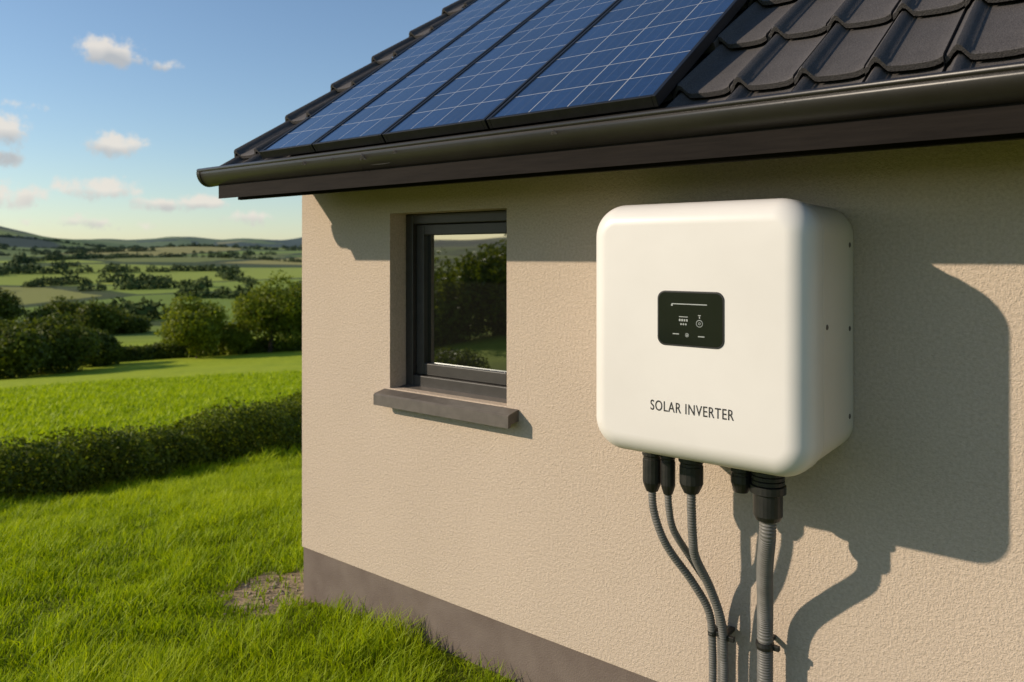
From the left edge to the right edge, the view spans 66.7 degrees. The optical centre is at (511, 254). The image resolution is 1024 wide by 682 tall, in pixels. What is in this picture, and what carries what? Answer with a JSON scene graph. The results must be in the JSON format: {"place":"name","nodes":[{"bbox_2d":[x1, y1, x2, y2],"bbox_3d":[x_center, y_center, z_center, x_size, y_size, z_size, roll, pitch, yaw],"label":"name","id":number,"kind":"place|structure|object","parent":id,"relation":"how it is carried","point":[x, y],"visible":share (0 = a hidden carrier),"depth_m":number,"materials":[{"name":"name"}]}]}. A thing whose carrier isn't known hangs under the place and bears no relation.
{"place":"outdoors","nodes":[
{"label":"outdoors","id":0,"kind":"place"},
{"bbox_2d":[0,0,462,239],"label":"sky","id":1,"kind":"structure","parent":0,"point":[111,110],"materials":[{"name":"blue"}]},
{"bbox_2d":[0,226,514,681],"bbox_3d":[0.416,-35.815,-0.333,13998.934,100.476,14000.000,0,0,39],"label":"ground","id":2,"kind":"structure","parent":0,"point":[32,298],"depth_m":65.00,"materials":[{"name":"green plant"}]},
{"bbox_2d":[0,289,22,322],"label":"broadleaf tree","id":3,"kind":"object","parent":2,"relation":"on","point":[9,310],"visible":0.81,"depth_m":124.87,"materials":[{"name":"green plant"}]},
{"bbox_2d":[0,317,54,378],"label":"broadleaf tree","id":4,"kind":"object","parent":2,"relation":"on","point":[22,349],"visible":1,"depth_m":49.46,"materials":[{"name":"green plant"}]},
{"bbox_2d":[22,295,84,328],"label":"broadleaf tree","id":5,"kind":"object","parent":2,"relation":"on","point":[61,306],"visible":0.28,"depth_m":128.16,"materials":[{"name":"green plant"}]},
{"bbox_2d":[8,308,102,375],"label":"broadleaf tree","id":6,"kind":"object","parent":2,"relation":"on","point":[69,347],"visible":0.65,"depth_m":54.36,"materials":[{"name":"green plant"}]},
{"bbox_2d":[74,296,127,334],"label":"broadleaf tree","id":7,"kind":"object","parent":2,"relation":"on","point":[97,316],"visible":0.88,"depth_m":127.64,"materials":[{"name":"green plant"}]},
{"bbox_2d":[79,326,124,366],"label":"broadleaf tree","id":8,"kind":"object","parent":2,"relation":"on","point":[111,350],"visible":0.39,"depth_m":59.29,"materials":[{"name":"green plant"}]},
{"bbox_2d":[112,313,152,333],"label":"broadleaf tree","id":9,"kind":"object","parent":2,"relation":"on","point":[132,324],"visible":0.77,"depth_m":135.49,"materials":[{"name":"green plant"}]},
{"bbox_2d":[0,384,301,504],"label":"hedge","id":10,"kind":"object","parent":2,"relation":"on","point":[61,466],"visible":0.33,"depth_m":9.79,"materials":[{"name":"green plant"}]},
{"bbox_2d":[0,234,301,319],"bbox_3d":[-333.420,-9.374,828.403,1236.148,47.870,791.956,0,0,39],"label":"distant trees","id":11,"kind":"object","parent":2,"relation":"on","point":[149,280],"visible":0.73,"depth_m":375.05,"materials":[{"name":"green plant"}]},
{"bbox_2d":[10,336,301,366],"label":"hedge","id":12,"kind":"object","parent":2,"relation":"on","point":[155,350],"visible":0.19,"depth_m":65.92,"materials":[{"name":"green plant"}]},
{"bbox_2d":[154,291,232,358],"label":"broadleaf tree","id":13,"kind":"object","parent":2,"relation":"on","point":[197,325],"visible":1,"depth_m":63.70,"materials":[{"name":"green plant"}]},
{"bbox_2d":[212,323,256,354],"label":"broadleaf tree","id":14,"kind":"object","parent":2,"relation":"on","point":[238,341],"visible":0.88,"depth_m":67.52,"materials":[{"name":"green plant"}]},
{"bbox_2d":[0,369,520,681],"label":"grass","id":15,"kind":"structure","parent":2,"relation":"on","point":[211,499],"depth_m":4.60,"materials":[{"name":"green plant"}]},
{"bbox_2d":[223,574,303,619],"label":"pebbles","id":16,"kind":"object","parent":2,"relation":"on","point":[276,584],"visible":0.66,"depth_m":4.18,"materials":[{"name":"gravel"}]},
{"bbox_2d":[227,269,301,351],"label":"broadleaf tree","id":17,"kind":"object","parent":2,"relation":"on","point":[271,314],"visible":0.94,"depth_m":69.72,"materials":[{"name":"green plant"}]},
{"bbox_2d":[280,282,301,339],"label":"broadleaf tree","id":18,"kind":"object","parent":2,"relation":"on","point":[300,291],"visible":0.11,"depth_m":72.06,"materials":[{"name":"green plant"}]},
{"bbox_2d":[304,547,656,681],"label":"plinth","id":19,"kind":"structure","parent":2,"relation":"on","point":[525,656],"depth_m":3.39,"materials":[{"name":"grey concrete"}]},
{"bbox_2d":[302,139,1023,681],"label":"walls","id":20,"kind":"structure","parent":19,"relation":"on","point":[898,557],"depth_m":2.68,"materials":[{"name":"paint"}]},
{"bbox_2d":[406,214,417,384],"bbox_3d":[-0.469,0.215,3.746,0.048,0.818,0.070,0,0,39],"label":"frame","id":21,"kind":"object","parent":20,"relation":"attached to","point":[411,299],"visible":0.53,"depth_m":3.72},
{"bbox_2d":[373,389,518,428],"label":"sill","id":22,"kind":"structure","parent":20,"relation":"attached to","point":[492,415],"depth_m":3.34,"materials":[{"name":"stone"}]},
{"bbox_2d":[397,384,506,407],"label":"sill","id":23,"kind":"structure","parent":20,"relation":"attached to","point":[495,399],"depth_m":3.49,"materials":[{"name":"stone"}]},
{"bbox_2d":[413,210,506,234],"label":"top frame","id":24,"kind":"structure","parent":20,"relation":"attached to","point":[476,222],"depth_m":3.52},
{"bbox_2d":[413,374,506,398],"bbox_3d":[-0.213,0.597,3.542,0.607,0.055,0.069,0,0,39],"label":"frame bottom","id":25,"kind":"object","parent":20,"relation":"on","point":[468,386],"visible":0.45,"depth_m":3.51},
{"bbox_2d":[417,225,427,373],"bbox_3d":[-0.424,0.211,3.721,0.050,0.711,0.043,0,0,39],"label":"sash","id":26,"kind":"object","parent":25,"relation":"on","point":[422,298],"visible":0.74,"depth_m":3.70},
{"bbox_2d":[424,363,506,385],"bbox_3d":[-0.208,0.539,3.549,0.503,0.055,0.042,0,0,39],"label":"sash bottom","id":27,"kind":"object","parent":25,"relation":"on","point":[471,374],"visible":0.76,"depth_m":3.52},
{"bbox_2d":[428,234,506,371],"bbox_3d":[-0.203,0.210,3.554,0.506,0.610,0.006,0,0,39],"label":"glass","id":28,"kind":"object","parent":27,"relation":"on","point":[467,300],"visible":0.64,"depth_m":3.55,"materials":[{"name":"black"}]},
{"bbox_2d":[219,0,1023,198],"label":"roof deck","id":29,"kind":"structure","parent":20,"relation":"on","point":[986,120],"depth_m":2.20,"materials":[{"name":"brown wood"}]},
{"bbox_2d":[200,69,1023,186],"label":"gutter","id":30,"kind":"object","parent":29,"relation":"attached to","point":[990,89],"visible":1,"depth_m":2.17,"materials":[{"name":"metal"}]},
{"bbox_2d":[196,172,214,186],"bbox_3d":[-1.479,-0.367,3.810,0.026,0.069,0.126,0,0,39],"label":"gutter end cap","id":31,"kind":"object","parent":30,"relation":"attached to","point":[199,178],"visible":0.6,"depth_m":3.77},
{"bbox_2d":[196,61,1023,171],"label":"gutter lip","id":32,"kind":"object","parent":30,"relation":"attached to","point":[908,79],"visible":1,"depth_m":2.17,"materials":[{"name":"black metal"}]},
{"bbox_2d":[220,0,1023,168],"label":"roof tiles","id":33,"kind":"object","parent":29,"relation":"attached to","point":[803,47],"visible":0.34,"depth_m":2.26,"materials":[{"name":"black ceramic"}]},
{"bbox_2d":[259,0,506,158],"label":"solar panel","id":34,"kind":"object","parent":33,"relation":"attached to","point":[302,137],"visible":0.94,"depth_m":3.73,"materials":[{"name":"blue glass"}]},
{"bbox_2d":[312,0,550,151],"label":"solar panel","id":35,"kind":"object","parent":33,"relation":"on","point":[373,120],"visible":0.95,"depth_m":3.42,"materials":[{"name":"blue glass"}]},
{"bbox_2d":[382,0,618,141],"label":"solar panel","id":36,"kind":"object","parent":33,"relation":"on","point":[476,94],"visible":0.98,"depth_m":3.07,"materials":[{"name":"blue glass"}]},
{"bbox_2d":[486,0,746,128],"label":"solar panel","id":37,"kind":"object","parent":33,"relation":"on","point":[622,55],"visible":1,"depth_m":2.62,"materials":[{"name":"blue glass"}]},
{"bbox_2d":[238,132,1023,199],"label":"fascia","id":38,"kind":"structure","parent":29,"relation":"attached to","point":[955,141],"depth_m":2.28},
{"bbox_2d":[648,492,718,681],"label":"electrical cable","id":39,"kind":"object","parent":20,"relation":"attached to","point":[713,633],"visible":0.96,"depth_m":2.55,"materials":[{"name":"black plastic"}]},
{"bbox_2d":[664,495,719,681],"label":"electrical cable","id":40,"kind":"object","parent":20,"relation":"attached to","point":[681,543],"visible":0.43,"depth_m":2.52,"materials":[{"name":"grey plastic"}]},
{"bbox_2d":[686,494,734,681],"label":"electrical cable","id":41,"kind":"object","parent":20,"relation":"attached to","point":[724,635],"visible":0.98,"depth_m":2.52,"materials":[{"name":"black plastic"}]},
{"bbox_2d":[596,198,853,523],"bbox_3d":[0.640,0.316,2.405,0.685,0.945,0.441,0,0,39],"label":"solar inverter","id":42,"kind":"object","parent":20,"relation":"attached to","point":[724,333],"visible":1,"depth_m":2.21,"materials":[{"name":"white painted metal"},{"name":"black plastic"}]},
{"bbox_2d":[755,522,779,681],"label":"conduit","id":43,"kind":"object","parent":20,"relation":"attached to","point":[766,646],"visible":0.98,"depth_m":2.42,"materials":[{"name":"grey plastic"}]}
]}

